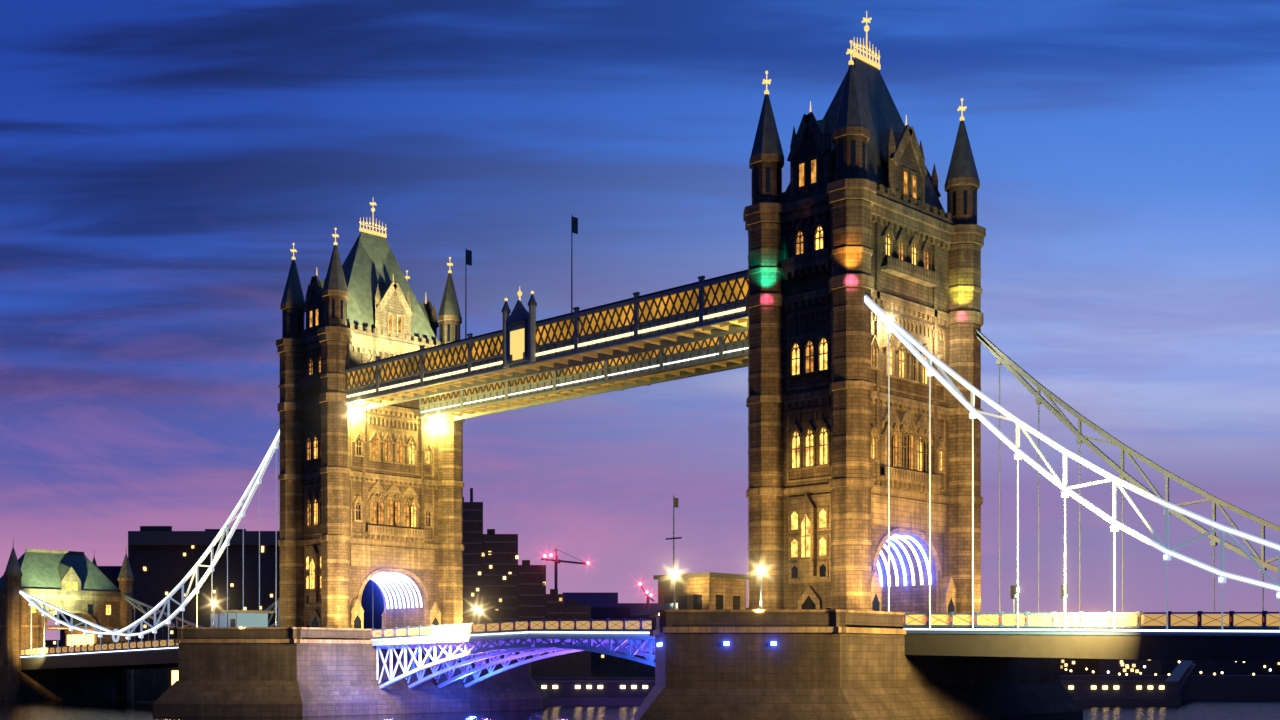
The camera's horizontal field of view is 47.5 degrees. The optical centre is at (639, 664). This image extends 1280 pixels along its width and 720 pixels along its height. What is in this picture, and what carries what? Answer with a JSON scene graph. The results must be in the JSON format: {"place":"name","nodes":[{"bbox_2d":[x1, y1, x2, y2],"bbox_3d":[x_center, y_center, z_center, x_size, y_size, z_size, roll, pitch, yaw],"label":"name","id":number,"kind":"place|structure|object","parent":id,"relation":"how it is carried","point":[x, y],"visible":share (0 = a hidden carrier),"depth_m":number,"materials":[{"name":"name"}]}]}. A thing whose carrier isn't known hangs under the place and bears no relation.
{"place":"outdoors","nodes":[
{"label":"outdoors","id":0,"kind":"place"},
{"bbox_2d":[276,202,464,628],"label":"tower","id":1,"kind":"structure","parent":0,"point":[375,495],"depth_m":195.27,"materials":[{"name":"stone"}]},
{"bbox_2d":[133,658,654,697],"bbox_3d":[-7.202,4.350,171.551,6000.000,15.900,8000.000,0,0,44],"label":"river banks","id":2,"kind":"object","parent":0,"point":[155,682],"visible":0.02,"depth_m":287.83,"materials":[{"name":"stone"}]},
{"bbox_2d":[0,543,134,700],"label":"abutment","id":3,"kind":"object","parent":2,"relation":"on","point":[80,584],"visible":0.81,"depth_m":264.32,"materials":[{"name":"stone"}]},
{"bbox_2d":[45,488,1279,699],"bbox_3d":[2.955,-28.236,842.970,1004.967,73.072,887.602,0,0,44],"label":"background buildings","id":4,"kind":"structure","parent":2,"relation":"on","point":[501,584],"depth_m":428.00,"materials":[{"name":"concrete"}]},
{"bbox_2d":[541,549,653,603],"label":"construction cranes","id":5,"kind":"object","parent":4,"relation":"on","point":[556,560],"visible":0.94,"depth_m":999.45,"materials":[{"name":"red metal"}]},
{"bbox_2d":[0,697,1279,719],"bbox_3d":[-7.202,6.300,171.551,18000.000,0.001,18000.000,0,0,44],"label":"river water","id":6,"kind":"structure","parent":0,"point":[139,708],"depth_m":192.98,"materials":[{"name":"black liquid"}]},
{"bbox_2d":[153,627,547,716],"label":"pier","id":7,"kind":"structure","parent":6,"relation":"in","point":[266,671],"depth_m":179.57,"materials":[{"name":"stone"}]},
{"bbox_2d":[20,429,279,669],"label":"side span","id":8,"kind":"object","parent":7,"relation":"on","point":[148,654],"visible":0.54,"depth_m":229.55,"materials":[{"name":"white metal"}]},
{"bbox_2d":[634,609,1082,719],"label":"pier","id":9,"kind":"structure","parent":6,"relation":"in","point":[838,664],"depth_m":122.18,"materials":[{"name":"stone"}]},
{"bbox_2d":[371,618,654,688],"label":"bascule span","id":10,"kind":"object","parent":9,"relation":"attached to","point":[465,642],"visible":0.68,"depth_m":174.10,"materials":[{"name":"metal"}]},
{"bbox_2d":[204,495,1066,626],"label":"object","id":11,"kind":"object","parent":9,"relation":"on","point":[707,591],"visible":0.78,"depth_m":134.30,"materials":[{"name":"stone"}]},
{"bbox_2d":[864,295,1279,661],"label":"side span","id":12,"kind":"object","parent":9,"relation":"on","point":[1233,636],"visible":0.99,"depth_m":119.29,"materials":[{"name":"white metal"}]},
{"bbox_2d":[535,660,1270,705],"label":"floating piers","id":13,"kind":"structure","parent":6,"relation":"on","point":[1124,693],"depth_m":227.50,"materials":[{"name":"metal"}]},
{"bbox_2d":[0,0,1279,639],"label":"sky","id":14,"kind":"structure","parent":0,"point":[163,163],"materials":[{"name":"blue"}]},
{"bbox_2d":[743,11,985,614],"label":"tower","id":15,"kind":"structure","parent":0,"point":[846,221],"depth_m":138.01,"materials":[{"name":"stone"}]},
{"bbox_2d":[345,215,747,419],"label":"walkways","id":16,"kind":"structure","parent":15,"relation":"attached to","point":[523,358],"depth_m":167.10,"materials":[{"name":"paint"}]},
{"bbox_2d":[352,316,892,425],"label":"floodlights","id":17,"kind":"object","parent":15,"relation":"attached to","point":[356,412],"visible":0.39,"depth_m":191.41,"materials":[{"name":"metal"}]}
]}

